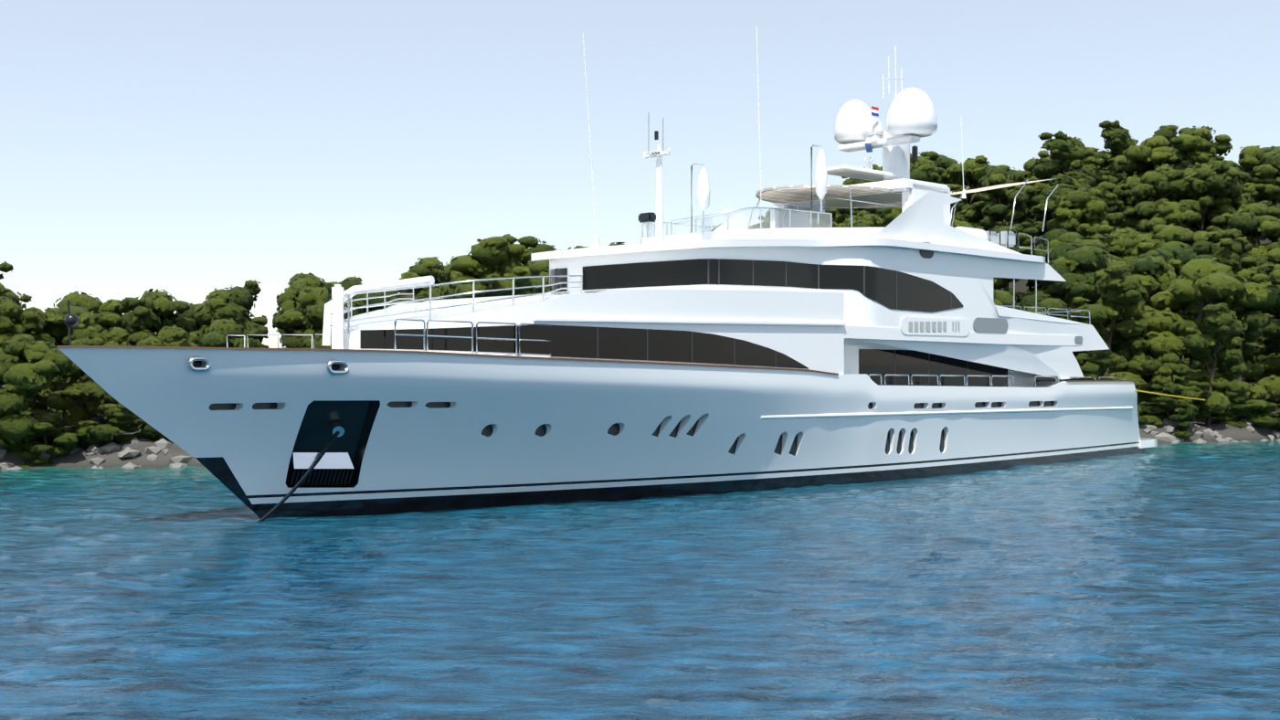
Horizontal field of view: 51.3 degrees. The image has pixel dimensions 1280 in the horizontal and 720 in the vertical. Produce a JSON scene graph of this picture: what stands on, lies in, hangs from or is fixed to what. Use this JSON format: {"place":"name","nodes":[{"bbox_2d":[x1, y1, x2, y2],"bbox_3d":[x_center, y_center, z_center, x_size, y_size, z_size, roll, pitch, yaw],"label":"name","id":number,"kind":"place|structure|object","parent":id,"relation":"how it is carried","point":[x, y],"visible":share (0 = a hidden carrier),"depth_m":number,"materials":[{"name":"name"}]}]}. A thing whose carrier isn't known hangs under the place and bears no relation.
{"place":"outdoors","nodes":[
{"label":"outdoors","id":0,"kind":"place"},
{"bbox_2d":[0,440,1279,719],"bbox_3d":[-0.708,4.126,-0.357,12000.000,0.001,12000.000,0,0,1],"label":"sea water","id":1,"kind":"structure","parent":0,"point":[247,695],"depth_m":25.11,"materials":[{"name":"blue liquid"}]},
{"bbox_2d":[55,26,1206,522],"bbox_3d":[20.083,-3.655,63.800,93.632,18.221,10.521,0,0,-43],"label":"yacht","id":2,"kind":"object","parent":1,"relation":"on","point":[794,339],"visible":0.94,"depth_m":41.08,"materials":[{"name":"paint"}]},
{"bbox_2d":[0,226,1279,468],"bbox_3d":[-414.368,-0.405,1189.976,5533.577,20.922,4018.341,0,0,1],"label":"shore terrain","id":3,"kind":"structure","parent":0,"point":[80,459],"depth_m":53.62,"materials":[{"name":"grey stone"}]},
{"bbox_2d":[0,261,21,388],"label":"pine","id":4,"kind":"object","parent":3,"relation":"on","point":[5,267],"visible":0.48,"depth_m":64.12,"materials":[{"name":"green plant"}]},
{"bbox_2d":[0,293,46,413],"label":"pine","id":5,"kind":"object","parent":3,"relation":"on","point":[15,318],"visible":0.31,"depth_m":61.44,"materials":[{"name":"green plant"}]},
{"bbox_2d":[0,333,87,452],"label":"pine","id":6,"kind":"object","parent":3,"relation":"on","point":[30,367],"visible":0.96,"depth_m":51.60,"materials":[{"name":"green plant"}]},
{"bbox_2d":[9,420,86,456],"bbox_3d":[-24.032,3.678,53.392,3.079,2.824,3.038,0,0,44],"label":"tree","id":7,"kind":"object","parent":3,"relation":"on","point":[57,428],"visible":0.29,"depth_m":53.21,"materials":[{"name":"green plant"}]},
{"bbox_2d":[15,411,89,467],"bbox_3d":[-23.285,3.688,52.815,2.865,3.327,2.846,0,0,-11],"label":"shore shrub","id":8,"kind":"object","parent":3,"relation":"on","point":[64,442],"visible":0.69,"depth_m":52.17,"materials":[{"name":"green plant"}]},
{"bbox_2d":[0,362,106,427],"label":"pine","id":9,"kind":"object","parent":3,"relation":"on","point":[64,396],"visible":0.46,"depth_m":56.23,"materials":[{"name":"green plant"}]},
{"bbox_2d":[23,304,122,425],"bbox_3d":[-28.150,0.511,65.456,6.286,6.315,6.483,2,-2,-3],"label":"pine","id":10,"kind":"object","parent":3,"relation":"on","point":[93,323],"visible":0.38,"depth_m":63.95,"materials":[{"name":"green plant"}]},
{"bbox_2d":[29,291,134,411],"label":"pine","id":11,"kind":"object","parent":3,"relation":"on","point":[89,302],"visible":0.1,"depth_m":70.48,"materials":[{"name":"green plant"}]},
{"bbox_2d":[69,402,142,446],"bbox_3d":[-21.425,3.538,53.662,3.196,3.711,3.176,0,0,-13],"label":"shore shrub","id":12,"kind":"object","parent":3,"relation":"on","point":[119,417],"visible":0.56,"depth_m":53.22,"materials":[{"name":"green plant"}]},
{"bbox_2d":[66,327,156,426],"bbox_3d":[-24.905,0.976,63.837,5.215,5.169,5.345,0,-3,6],"label":"pine","id":13,"kind":"object","parent":3,"relation":"on","point":[119,336],"visible":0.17,"depth_m":62.83,"materials":[{"name":"green plant"}]},
{"bbox_2d":[134,420,173,443],"bbox_3d":[-19.270,3.438,55.049,3.674,4.294,3.698,0,0,-40],"label":"shore shrub","id":14,"kind":"object","parent":3,"relation":"on","point":[151,433],"visible":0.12,"depth_m":54.06,"materials":[{"name":"green plant"}]},
{"bbox_2d":[119,288,201,336],"bbox_3d":[-24.086,-0.125,65.579,6.262,6.754,7.033,-3,0,-28],"label":"pine","id":15,"kind":"object","parent":3,"relation":"on","point":[153,312],"visible":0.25,"depth_m":64.00,"materials":[{"name":"green plant"}]},
{"bbox_2d":[136,325,198,430],"bbox_3d":[-20.623,1.035,58.314,3.669,5.133,3.766,0,0,14],"label":"pine","id":16,"kind":"object","parent":3,"relation":"on","point":[174,335],"visible":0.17,"depth_m":57.18,"materials":[{"name":"green plant"}]},
{"bbox_2d":[190,278,261,347],"bbox_3d":[-19.930,-0.023,61.543,4.698,7.505,4.473,0,1,-17],"label":"pine","id":17,"kind":"object","parent":3,"relation":"on","point":[235,303],"visible":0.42,"depth_m":61.10,"materials":[{"name":"green plant"}]},
{"bbox_2d":[192,312,268,343],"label":"pine","id":18,"kind":"object","parent":3,"relation":"on","point":[262,329],"visible":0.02,"depth_m":69.47,"materials":[{"name":"green plant"}]},
{"bbox_2d":[198,317,267,348],"bbox_3d":[-17.443,0.928,55.367,3.750,5.345,4.042,0,0,-12],"label":"pine","id":19,"kind":"object","parent":3,"relation":"on","point":[220,330],"visible":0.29,"depth_m":54.54,"materials":[{"name":"green plant"}]},
{"bbox_2d":[275,272,325,337],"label":"pine","id":20,"kind":"object","parent":3,"relation":"on","point":[298,283],"visible":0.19,"depth_m":73.37,"materials":[{"name":"green plant"}]},
{"bbox_2d":[272,285,329,348],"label":"pine","id":21,"kind":"object","parent":3,"relation":"on","point":[292,320],"visible":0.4,"depth_m":70.19,"materials":[{"name":"green plant"}]},
{"bbox_2d":[299,279,407,349],"bbox_3d":[-13.189,-0.040,61.935,5.595,7.329,5.934,0,-1,13],"label":"pine","id":22,"kind":"object","parent":3,"relation":"on","point":[314,315],"visible":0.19,"depth_m":60.10,"materials":[{"name":"green plant"}]},
{"bbox_2d":[374,282,424,307],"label":"pine","id":23,"kind":"object","parent":3,"relation":"on","point":[389,292],"visible":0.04,"depth_m":78.77,"materials":[{"name":"green plant"}]},
{"bbox_2d":[399,260,442,301],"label":"pine","id":24,"kind":"object","parent":3,"relation":"on","point":[424,268],"visible":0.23,"depth_m":84.28,"materials":[{"name":"green plant"}]},
{"bbox_2d":[397,269,448,296],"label":"pine","id":25,"kind":"object","parent":3,"relation":"on","point":[439,280],"visible":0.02,"depth_m":89.13,"materials":[{"name":"green plant"}]},
{"bbox_2d":[400,256,452,285],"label":"pine","id":26,"kind":"object","parent":3,"relation":"on","point":[437,260],"visible":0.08,"depth_m":93.19,"materials":[{"name":"green plant"}]},
{"bbox_2d":[436,270,519,299],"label":"pine","id":27,"kind":"object","parent":3,"relation":"on","point":[454,277],"visible":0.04,"depth_m":75.01,"materials":[{"name":"green plant"}]},
{"bbox_2d":[444,233,546,298],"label":"pine","id":28,"kind":"object","parent":3,"relation":"on","point":[494,258],"visible":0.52,"depth_m":73.61,"materials":[{"name":"green plant"}]},
{"bbox_2d":[520,252,549,276],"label":"pine","id":29,"kind":"object","parent":3,"relation":"on","point":[536,268],"visible":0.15,"depth_m":87.14,"materials":[{"name":"green plant"}]},
{"bbox_2d":[520,240,560,264],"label":"pine","id":30,"kind":"object","parent":3,"relation":"on","point":[544,247],"visible":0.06,"depth_m":101.20,"materials":[{"name":"green plant"}]},
{"bbox_2d":[0,417,1279,470],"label":"shore rocks","id":31,"kind":"object","parent":3,"relation":"on","point":[163,444],"visible":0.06,"depth_m":53.15,"materials":[{"name":"stone"}]},
{"bbox_2d":[825,208,850,227],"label":"pine","id":32,"kind":"object","parent":3,"relation":"on","point":[840,216],"visible":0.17,"depth_m":131.19,"materials":[{"name":"green plant"}]},
{"bbox_2d":[835,213,882,227],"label":"pine","id":33,"kind":"object","parent":3,"relation":"on","point":[872,217],"visible":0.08,"depth_m":116.14,"materials":[{"name":"green plant"}]},
{"bbox_2d":[854,220,874,227],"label":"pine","id":34,"kind":"object","parent":3,"relation":"on","point":[863,224],"visible":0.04,"depth_m":104.53,"materials":[{"name":"green plant"}]},
{"bbox_2d":[852,207,886,220],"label":"pine","id":35,"kind":"object","parent":3,"relation":"on","point":[860,215],"visible":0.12,"depth_m":126.11,"materials":[{"name":"green plant"}]},
{"bbox_2d":[875,206,901,227],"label":"pine","id":36,"kind":"object","parent":3,"relation":"on","point":[891,214],"visible":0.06,"depth_m":113.80,"materials":[{"name":"green plant"}]},
{"bbox_2d":[909,153,949,179],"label":"pine","id":37,"kind":"object","parent":3,"relation":"on","point":[922,161],"visible":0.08,"depth_m":120.43,"materials":[{"name":"green plant"}]},
{"bbox_2d":[909,164,960,211],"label":"pine","id":38,"kind":"object","parent":3,"relation":"on","point":[928,173],"visible":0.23,"depth_m":108.96,"materials":[{"name":"green plant"}]},
{"bbox_2d":[918,150,962,192],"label":"pine","id":39,"kind":"object","parent":3,"relation":"on","point":[941,161],"visible":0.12,"depth_m":137.52,"materials":[{"name":"green plant"}]},
{"bbox_2d":[951,203,982,225],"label":"pine","id":40,"kind":"object","parent":3,"relation":"on","point":[957,216],"visible":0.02,"depth_m":120.62,"materials":[{"name":"green plant"}]},
{"bbox_2d":[950,219,983,229],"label":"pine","id":41,"kind":"object","parent":3,"relation":"on","point":[958,223],"visible":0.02,"depth_m":101.48,"materials":[{"name":"green plant"}]},
{"bbox_2d":[946,155,1016,215],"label":"pine","id":42,"kind":"object","parent":3,"relation":"on","point":[973,170],"visible":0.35,"depth_m":123.91,"materials":[{"name":"green plant"}]},
{"bbox_2d":[959,198,1046,246],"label":"pine","id":43,"kind":"object","parent":3,"relation":"on","point":[973,213],"visible":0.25,"depth_m":112.08,"materials":[{"name":"green plant"}]},
{"bbox_2d":[993,285,1020,309],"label":"pine","id":44,"kind":"object","parent":3,"relation":"on","point":[1000,298],"visible":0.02,"depth_m":71.11,"materials":[{"name":"green plant"}]},
{"bbox_2d":[977,164,1036,231],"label":"pine","id":45,"kind":"object","parent":3,"relation":"on","point":[995,175],"visible":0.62,"depth_m":107.87,"materials":[{"name":"green plant"}]},
{"bbox_2d":[998,220,1031,303],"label":"pine","id":46,"kind":"object","parent":3,"relation":"on","point":[1026,224],"visible":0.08,"depth_m":98.55,"materials":[{"name":"green plant"}]},
{"bbox_2d":[992,225,1040,291],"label":"pine","id":47,"kind":"object","parent":3,"relation":"on","point":[1024,241],"visible":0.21,"depth_m":93.74,"materials":[{"name":"green plant"}]},
{"bbox_2d":[999,157,1050,222],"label":"pine","id":48,"kind":"object","parent":3,"relation":"on","point":[1020,176],"visible":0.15,"depth_m":132.57,"materials":[{"name":"green plant"}]},
{"bbox_2d":[1020,279,1047,299],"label":"pine","id":49,"kind":"object","parent":3,"relation":"on","point":[1030,284],"visible":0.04,"depth_m":100.48,"materials":[{"name":"green plant"}]},
{"bbox_2d":[1015,292,1070,380],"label":"pine","id":50,"kind":"object","parent":3,"relation":"on","point":[1045,301],"visible":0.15,"depth_m":77.01,"materials":[{"name":"green plant"}]},
{"bbox_2d":[1027,227,1085,296],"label":"pine","id":51,"kind":"object","parent":3,"relation":"on","point":[1056,237],"visible":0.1,"depth_m":93.77,"materials":[{"name":"green plant"}]},
{"bbox_2d":[1031,130,1095,233],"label":"pine","id":52,"kind":"object","parent":3,"relation":"on","point":[1069,152],"visible":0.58,"depth_m":114.72,"materials":[{"name":"green plant"}]},
{"bbox_2d":[1023,171,1107,243],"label":"pine","id":53,"kind":"object","parent":3,"relation":"on","point":[1067,184],"visible":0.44,"depth_m":111.17,"materials":[{"name":"green plant"}]},
{"bbox_2d":[1037,137,1095,166],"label":"pine","id":54,"kind":"object","parent":3,"relation":"on","point":[1042,154],"visible":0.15,"depth_m":121.46,"materials":[{"name":"green plant"}]},
{"bbox_2d":[1038,188,1109,237],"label":"pine","id":55,"kind":"object","parent":3,"relation":"on","point":[1073,209],"visible":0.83,"depth_m":106.12,"materials":[{"name":"green plant"}]},
{"bbox_2d":[1016,236,1149,352],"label":"pine","id":56,"kind":"object","parent":3,"relation":"on","point":[1098,243],"visible":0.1,"depth_m":90.58,"materials":[{"name":"green plant"}]},
{"bbox_2d":[1069,158,1110,187],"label":"pine","id":57,"kind":"object","parent":3,"relation":"on","point":[1094,172],"visible":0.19,"depth_m":118.05,"materials":[{"name":"green plant"}]},
{"bbox_2d":[1047,294,1146,380],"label":"pine","id":58,"kind":"object","parent":3,"relation":"on","point":[1121,317],"visible":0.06,"depth_m":81.01,"materials":[{"name":"green plant"}]},
{"bbox_2d":[1034,241,1164,357],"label":"pine","id":59,"kind":"object","parent":3,"relation":"on","point":[1074,265],"visible":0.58,"depth_m":82.61,"materials":[{"name":"green plant"}]},
{"bbox_2d":[1075,342,1125,380],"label":"pine","id":60,"kind":"object","parent":3,"relation":"on","point":[1095,364],"visible":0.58,"depth_m":68.32,"materials":[{"name":"green plant"}]},
{"bbox_2d":[1079,186,1125,236],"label":"pine","id":61,"kind":"object","parent":3,"relation":"on","point":[1110,200],"visible":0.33,"depth_m":108.50,"materials":[{"name":"green plant"}]},
{"bbox_2d":[1074,180,1136,234],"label":"pine","id":62,"kind":"object","parent":3,"relation":"on","point":[1123,190],"visible":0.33,"depth_m":113.70,"materials":[{"name":"green plant"}]},
{"bbox_2d":[1061,264,1150,390],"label":"pine","id":63,"kind":"object","parent":3,"relation":"on","point":[1118,285],"visible":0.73,"depth_m":74.85,"materials":[{"name":"green plant"}]},
{"bbox_2d":[1085,232,1137,263],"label":"pine","id":64,"kind":"object","parent":3,"relation":"on","point":[1126,259],"depth_m":95.35,"materials":[{"name":"green plant"}]},
{"bbox_2d":[1099,158,1127,227],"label":"pine","id":65,"kind":"object","parent":3,"relation":"on","point":[1116,173],"visible":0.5,"depth_m":120.15,"materials":[{"name":"green plant"}]},
{"bbox_2d":[1091,120,1138,177],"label":"pine","id":66,"kind":"object","parent":3,"relation":"on","point":[1117,138],"visible":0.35,"depth_m":128.96,"materials":[{"name":"green plant"}]},
{"bbox_2d":[1102,155,1157,212],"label":"pine","id":67,"kind":"object","parent":3,"relation":"on","point":[1137,169],"visible":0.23,"depth_m":125.36,"materials":[{"name":"green plant"}]},
{"bbox_2d":[1097,222,1170,258],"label":"pine","id":68,"kind":"object","parent":3,"relation":"on","point":[1127,240],"visible":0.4,"depth_m":95.16,"materials":[{"name":"green plant"}]},
{"bbox_2d":[1137,404,1163,424],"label":"shore shrub","id":69,"kind":"object","parent":3,"relation":"on","point":[1143,418],"visible":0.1,"depth_m":69.35,"materials":[{"name":"green plant"}]},
{"bbox_2d":[1120,253,1182,379],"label":"pine","id":70,"kind":"object","parent":3,"relation":"on","point":[1159,280],"visible":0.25,"depth_m":83.71,"materials":[{"name":"green plant"}]},
{"bbox_2d":[1118,135,1184,183],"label":"pine","id":71,"kind":"object","parent":3,"relation":"on","point":[1152,152],"visible":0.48,"depth_m":122.66,"materials":[{"name":"green plant"}]},
{"bbox_2d":[1117,169,1194,232],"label":"pine","id":72,"kind":"object","parent":3,"relation":"on","point":[1158,187],"visible":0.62,"depth_m":108.20,"materials":[{"name":"green plant"}]},
{"bbox_2d":[1118,164,1195,220],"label":"pine","id":73,"kind":"object","parent":3,"relation":"on","point":[1163,170],"visible":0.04,"depth_m":115.66,"materials":[{"name":"green plant"}]},
{"bbox_2d":[1142,390,1194,439],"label":"tree","id":74,"kind":"object","parent":3,"relation":"on","point":[1168,404],"visible":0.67,"depth_m":69.19,"materials":[{"name":"green plant"}]},
{"bbox_2d":[1136,200,1201,234],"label":"pine","id":75,"kind":"object","parent":3,"relation":"on","point":[1168,213],"visible":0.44,"depth_m":103.10,"materials":[{"name":"green plant"}]},
{"bbox_2d":[1136,351,1205,421],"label":"pine","id":76,"kind":"object","parent":3,"relation":"on","point":[1165,365],"visible":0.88,"depth_m":70.36,"materials":[{"name":"green plant"}]},
{"bbox_2d":[1152,125,1191,169],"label":"pine","id":77,"kind":"object","parent":3,"relation":"on","point":[1168,132],"visible":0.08,"depth_m":128.03,"materials":[{"name":"green plant"}]},
{"bbox_2d":[1138,380,1211,417],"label":"tree","id":78,"kind":"object","parent":3,"relation":"on","point":[1202,392],"visible":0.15,"depth_m":70.45,"materials":[{"name":"green plant"}]},
{"bbox_2d":[1140,243,1218,359],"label":"pine","id":79,"kind":"object","parent":3,"relation":"on","point":[1175,258],"visible":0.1,"depth_m":86.68,"materials":[{"name":"green plant"}]},
{"bbox_2d":[1168,169,1205,229],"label":"pine","id":80,"kind":"object","parent":3,"relation":"on","point":[1180,196],"visible":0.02,"depth_m":113.38,"materials":[{"name":"green plant"}]},
{"bbox_2d":[1177,309,1204,370],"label":"pine","id":81,"kind":"object","parent":3,"relation":"on","point":[1187,362],"depth_m":83.25,"materials":[{"name":"green plant"}]},
{"bbox_2d":[1167,155,1224,169],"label":"pine","id":82,"kind":"object","parent":3,"relation":"on","point":[1185,163],"visible":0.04,"depth_m":121.77,"materials":[{"name":"green plant"}]},
{"bbox_2d":[1143,223,1248,255],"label":"pine","id":83,"kind":"object","parent":3,"relation":"on","point":[1200,242],"visible":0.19,"depth_m":94.36,"materials":[{"name":"green plant"}]},
{"bbox_2d":[1169,126,1237,169],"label":"pine","id":84,"kind":"object","parent":3,"relation":"on","point":[1200,147],"visible":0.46,"depth_m":118.13,"materials":[{"name":"green plant"}]},
{"bbox_2d":[1137,257,1279,405],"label":"pine","id":85,"kind":"object","parent":3,"relation":"on","point":[1198,287],"visible":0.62,"depth_m":75.05,"materials":[{"name":"green plant"}]},
{"bbox_2d":[1175,162,1250,231],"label":"pine","id":86,"kind":"object","parent":3,"relation":"on","point":[1220,179],"visible":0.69,"depth_m":105.90,"materials":[{"name":"green plant"}]},
{"bbox_2d":[1181,302,1254,424],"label":"pine","id":87,"kind":"object","parent":3,"relation":"on","point":[1224,324],"visible":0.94,"depth_m":71.39,"materials":[{"name":"green plant"}]},
{"bbox_2d":[1190,193,1258,246],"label":"pine","id":88,"kind":"object","parent":3,"relation":"on","point":[1236,203],"visible":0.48,"depth_m":107.39,"materials":[{"name":"green plant"}]},
{"bbox_2d":[1209,238,1261,272],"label":"pine","id":89,"kind":"object","parent":3,"relation":"on","point":[1244,260],"visible":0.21,"depth_m":93.75,"materials":[{"name":"green plant"}]},
{"bbox_2d":[1202,273,1279,401],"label":"pine","id":90,"kind":"object","parent":3,"relation":"on","point":[1256,321],"visible":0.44,"depth_m":75.35,"materials":[{"name":"green plant"}]},
{"bbox_2d":[1205,200,1279,252],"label":"pine","id":91,"kind":"object","parent":3,"relation":"on","point":[1254,218],"visible":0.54,"depth_m":99.40,"materials":[{"name":"green plant"}]},
{"bbox_2d":[1211,391,1275,428],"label":"tree","id":92,"kind":"object","parent":3,"relation":"on","point":[1241,407],"visible":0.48,"depth_m":71.40,"materials":[{"name":"green plant"}]},
{"bbox_2d":[1209,336,1279,391],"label":"pine","id":93,"kind":"object","parent":3,"relation":"on","point":[1266,348],"visible":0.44,"depth_m":82.92,"materials":[{"name":"green plant"}]},
{"bbox_2d":[1226,253,1279,314],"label":"pine","id":94,"kind":"object","parent":3,"relation":"on","point":[1244,273],"visible":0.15,"depth_m":92.38,"materials":[{"name":"green plant"}]},
{"bbox_2d":[1236,145,1279,193],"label":"pine","id":95,"kind":"object","parent":3,"relation":"on","point":[1251,157],"visible":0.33,"depth_m":127.74,"materials":[{"name":"green plant"}]},
{"bbox_2d":[1241,398,1279,428],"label":"shore shrub","id":96,"kind":"object","parent":3,"relation":"on","point":[1264,417],"visible":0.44,"depth_m":71.51,"materials":[{"name":"green plant"}]},
{"bbox_2d":[1242,352,1279,377],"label":"pine","id":97,"kind":"object","parent":3,"relation":"on","point":[1249,357],"visible":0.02,"depth_m":87.52,"materials":[{"name":"green plant"}]},
{"bbox_2d":[1244,152,1279,240],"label":"pine","id":98,"kind":"object","parent":3,"relation":"on","point":[1266,173],"visible":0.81,"depth_m":114.57,"materials":[{"name":"green plant"}]},
{"bbox_2d":[1248,245,1279,317],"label":"pine","id":99,"kind":"object","parent":3,"relation":"on","point":[1260,252],"visible":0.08,"depth_m":97.59,"materials":[{"name":"green plant"}]},
{"bbox_2d":[1248,247,1279,377],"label":"pine","id":100,"kind":"object","parent":3,"relation":"on","point":[1274,255],"visible":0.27,"depth_m":88.64,"materials":[{"name":"green plant"}]},
{"bbox_2d":[1255,297,1279,403],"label":"pine","id":101,"kind":"object","parent":3,"relation":"on","point":[1272,332],"visible":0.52,"depth_m":80.91,"materials":[{"name":"green plant"}]},
{"bbox_2d":[1258,200,1279,241],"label":"pine","id":102,"kind":"object","parent":3,"relation":"on","point":[1275,211],"visible":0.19,"depth_m":105.61,"materials":[{"name":"green plant"}]},
{"bbox_2d":[0,0,1279,348],"label":"sky","id":103,"kind":"structure","parent":0,"point":[187,150],"materials":[{"name":"blue"}]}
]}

